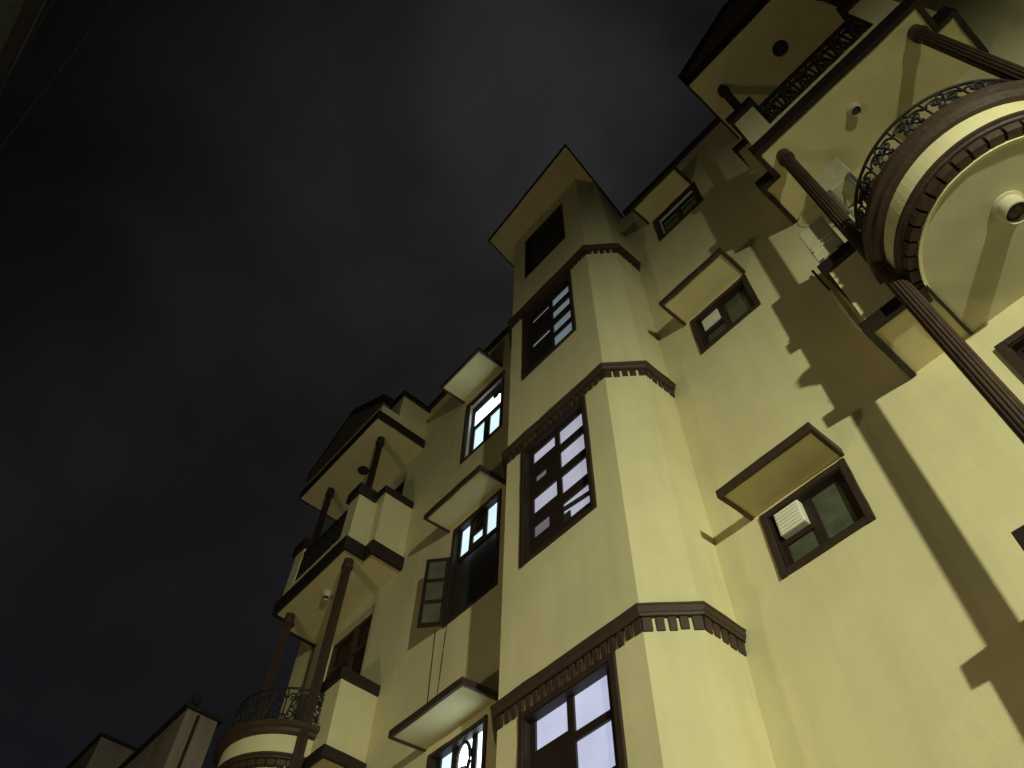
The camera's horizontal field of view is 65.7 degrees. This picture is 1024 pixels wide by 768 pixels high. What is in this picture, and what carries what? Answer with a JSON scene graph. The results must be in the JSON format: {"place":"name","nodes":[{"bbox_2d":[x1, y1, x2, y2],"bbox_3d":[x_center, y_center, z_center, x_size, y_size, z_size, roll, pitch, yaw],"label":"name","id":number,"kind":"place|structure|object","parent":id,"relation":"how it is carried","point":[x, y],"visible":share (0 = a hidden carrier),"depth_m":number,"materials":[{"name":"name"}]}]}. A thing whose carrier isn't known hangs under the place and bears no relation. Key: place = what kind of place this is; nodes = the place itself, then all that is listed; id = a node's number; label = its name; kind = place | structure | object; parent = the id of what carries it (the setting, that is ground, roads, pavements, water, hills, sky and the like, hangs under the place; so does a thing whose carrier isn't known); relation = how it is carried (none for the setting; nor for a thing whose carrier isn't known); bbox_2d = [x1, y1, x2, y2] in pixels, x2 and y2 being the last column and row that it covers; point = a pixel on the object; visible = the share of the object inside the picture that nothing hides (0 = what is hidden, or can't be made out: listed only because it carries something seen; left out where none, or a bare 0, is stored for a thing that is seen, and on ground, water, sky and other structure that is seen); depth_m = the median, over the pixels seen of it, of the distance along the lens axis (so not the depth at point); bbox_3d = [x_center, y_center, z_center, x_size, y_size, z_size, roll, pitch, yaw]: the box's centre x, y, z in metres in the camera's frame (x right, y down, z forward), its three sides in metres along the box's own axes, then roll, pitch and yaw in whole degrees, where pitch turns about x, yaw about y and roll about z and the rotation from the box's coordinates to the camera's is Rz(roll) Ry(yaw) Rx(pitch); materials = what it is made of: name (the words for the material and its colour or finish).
{"place":"outdoors","nodes":[
{"label":"outdoors","id":0,"kind":"place"},
{"bbox_2d":[0,0,46,93],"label":"opposite building","id":1,"kind":"structure","parent":0,"point":[18,19],"depth_m":8.98,"materials":[{"name":"grey paint"}]},
{"bbox_2d":[0,0,54,90],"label":"overhead cable","id":2,"kind":"object","parent":1,"relation":"attached to","point":[30,38],"visible":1,"depth_m":8.68,"materials":[{"name":"black metal"}]},
{"bbox_2d":[0,0,114,148],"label":"overhead cable","id":3,"kind":"object","parent":1,"relation":"attached to","point":[63,65],"visible":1,"depth_m":9.14,"materials":[{"name":"black metal"}]},
{"bbox_2d":[0,0,728,767],"label":"sky","id":4,"kind":"structure","parent":0,"point":[230,230],"materials":[{"name":"black"}]},
{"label":"ground","id":5,"kind":"structure","parent":0,"visible":0},
{"bbox_2d":[66,732,137,767],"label":"house","id":6,"kind":"structure","parent":5,"relation":"on","point":[102,750],"depth_m":17.62,"materials":[{"name":"grey paint"}]},
{"bbox_2d":[118,701,223,767],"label":"neighbour house","id":7,"kind":"structure","parent":5,"relation":"on","point":[181,737],"depth_m":12.57,"materials":[{"name":"grey paint"}]},
{"bbox_2d":[191,693,201,706],"bbox_3d":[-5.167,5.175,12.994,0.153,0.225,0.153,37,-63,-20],"label":"rooftop tank","id":8,"kind":"object","parent":7,"relation":"on","point":[196,699],"visible":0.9,"depth_m":12.94,"materials":[{"name":"black plastic"}]},
{"bbox_2d":[213,0,1023,767],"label":"apartment building","id":9,"kind":"structure","parent":5,"relation":"on","point":[577,484],"depth_m":7.36,"materials":[{"name":"beige paint"}]},
{"bbox_2d":[322,590,331,599],"bbox_3d":[-2.896,3.301,12.375,0.146,0.091,0.146,37,-63,-20],"label":"ceiling lamp","id":10,"kind":"object","parent":9,"relation":"attached to","point":[326,594],"visible":1,"depth_m":12.36,"materials":[{"name":"beige plastic"}]},
{"bbox_2d":[325,613,372,679],"bbox_3d":[-2.441,4.612,11.280,0.090,2.916,1.314,37,-63,-20],"label":"door","id":11,"kind":"structure","parent":9,"relation":"in","point":[349,652],"depth_m":12.25,"materials":[{"name":"brown wood"}]},
{"bbox_2d":[395,480,404,493],"bbox_3d":[-2.335,2.835,13.926,0.090,2.632,1.463,37,-63,-20],"label":"door","id":12,"kind":"structure","parent":9,"relation":"in","point":[399,489],"depth_m":14.80,"materials":[{"name":"brown wood"}]},
{"bbox_2d":[427,629,435,701],"bbox_3d":[-0.979,3.541,9.410,0.010,1.576,0.038,37,-63,-20],"label":"cable","id":13,"kind":"object","parent":9,"relation":"attached to","point":[431,666],"visible":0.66,"depth_m":9.59,"materials":[{"name":"black plastic"}]},
{"bbox_2d":[437,625,446,692],"bbox_3d":[-0.848,3.434,9.300,0.011,1.512,0.068,37,-63,-20],"label":"cable","id":14,"kind":"object","parent":9,"relation":"attached to","point":[441,659],"visible":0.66,"depth_m":9.48,"materials":[{"name":"black plastic"}]},
{"bbox_2d":[426,714,487,767],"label":"window","id":15,"kind":"structure","parent":9,"relation":"in","point":[467,749],"depth_m":8.16,"materials":[{"name":"brown wood"}]},
{"bbox_2d":[442,488,501,627],"bbox_3d":[-0.449,2.296,10.488,0.188,1.763,1.056,37,-63,-20],"label":"window","id":16,"kind":"structure","parent":9,"relation":"in","point":[474,558],"depth_m":10.64,"materials":[{"name":"brown wood"}]},
{"bbox_2d":[460,369,504,463],"bbox_3d":[-0.427,0.561,13.233,0.176,1.662,1.028,37,-63,-20],"label":"window","id":17,"kind":"structure","parent":9,"relation":"in","point":[484,414],"depth_m":13.33,"materials":[{"name":"brown wood"}]},
{"bbox_2d":[522,269,575,379],"bbox_3d":[0.545,-0.826,11.115,0.177,1.822,1.044,37,-63,-20],"label":"window","id":18,"kind":"structure","parent":9,"relation":"in","point":[551,320],"depth_m":11.19,"materials":[{"name":"brown wood"}]},
{"bbox_2d":[519,394,596,568],"bbox_3d":[0.494,0.991,8.282,0.178,1.863,1.067,37,-63,-20],"label":"window","id":19,"kind":"structure","parent":9,"relation":"in","point":[557,483],"depth_m":8.28,"materials":[{"name":"brown wood"}]},
{"bbox_2d":[517,650,627,767],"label":"window","id":20,"kind":"structure","parent":9,"relation":"in","point":[579,724],"depth_m":5.89,"materials":[{"name":"brown wood"}]},
{"bbox_2d":[652,181,703,240],"bbox_3d":[2.511,-2.535,11.835,0.176,0.775,0.855,37,-63,-20],"label":"window","id":21,"kind":"structure","parent":9,"relation":"in","point":[690,198],"depth_m":11.95,"materials":[{"name":"brown wood"}]},
{"bbox_2d":[702,309,720,330],"bbox_3d":[2.337,-0.753,9.297,0.011,0.225,0.238,37,-63,-20],"label":"paper sheet","id":22,"kind":"object","parent":9,"relation":"attached to","point":[712,319],"visible":1,"depth_m":9.29,"materials":[{"name":"white paper"}]},
{"bbox_2d":[690,274,760,353],"bbox_3d":[2.464,-0.764,9.070,0.176,0.755,0.853,37,-63,-20],"label":"window","id":23,"kind":"structure","parent":9,"relation":"in","point":[740,299],"depth_m":9.13,"materials":[{"name":"brown wood"}]},
{"bbox_2d":[774,500,809,539],"bbox_3d":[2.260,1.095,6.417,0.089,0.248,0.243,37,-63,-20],"label":"air conditioner","id":24,"kind":"object","parent":9,"relation":"attached to","point":[791,519],"visible":1,"depth_m":6.36,"materials":[{"name":"white plastic"}]},
{"bbox_2d":[759,458,875,579],"bbox_3d":[2.404,1.082,6.212,0.176,0.704,0.855,37,-63,-20],"label":"window","id":25,"kind":"structure","parent":9,"relation":"in","point":[835,506],"depth_m":6.22,"materials":[{"name":"brown wood"}]},
{"bbox_2d":[799,217,845,263],"bbox_3d":[3.036,-1.172,7.385,0.580,0.706,0.280,37,-63,-20],"label":"air conditioner","id":26,"kind":"object","parent":9,"relation":"on","point":[821,238],"visible":0.34,"depth_m":7.28,"materials":[{"name":"beige plastic"}]},
{"bbox_2d":[811,270,861,330],"bbox_3d":[3.088,-0.821,7.503,0.041,1.339,0.131,37,-63,-20],"label":"drain pipe","id":27,"kind":"object","parent":9,"relation":"attached to","point":[844,309],"visible":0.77,"depth_m":7.46,"materials":[{"name":"white plastic"}]},
{"bbox_2d":[830,175,867,216],"bbox_3d":[3.458,-1.877,8.030,0.333,0.273,0.238,37,-63,-20],"label":"wall bracket","id":28,"kind":"object","parent":9,"relation":"attached to","point":[839,200],"depth_m":8.06,"materials":[{"name":"silver metal"}]},
{"bbox_2d":[814,158,869,212],"bbox_3d":[3.463,-2.096,8.378,0.425,0.540,0.338,37,-63,-20],"label":"air conditioner","id":29,"kind":"object","parent":28,"relation":"on","point":[834,174],"visible":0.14,"depth_m":8.22,"materials":[{"name":"beige plastic"}]},
{"bbox_2d":[846,102,861,116],"bbox_3d":[3.575,-2.852,8.260,0.146,0.091,0.146,37,-63,-20],"label":"ceiling lamp","id":30,"kind":"object","parent":9,"relation":"attached to","point":[854,109],"visible":1,"depth_m":8.25,"materials":[{"name":"beige plastic"}]},
{"bbox_2d":[864,174,878,203],"bbox_3d":[4.120,-1.645,7.096,0.090,2.916,1.305,37,-63,-20],"label":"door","id":31,"kind":"structure","parent":9,"relation":"in","point":[874,179],"depth_m":8.43,"materials":[{"name":"brown wood"}]},
{"bbox_2d":[992,190,1023,224],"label":"ceiling lamp","id":32,"kind":"object","parent":9,"relation":"attached to","point":[1008,207],"visible":1,"depth_m":5.41,"materials":[{"name":"beige plastic"}]},
{"bbox_2d":[994,326,1023,377],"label":"window","id":33,"kind":"structure","parent":9,"relation":"in","point":[1011,349],"depth_m":5.64,"materials":[{"name":"brown wood"}]}
]}

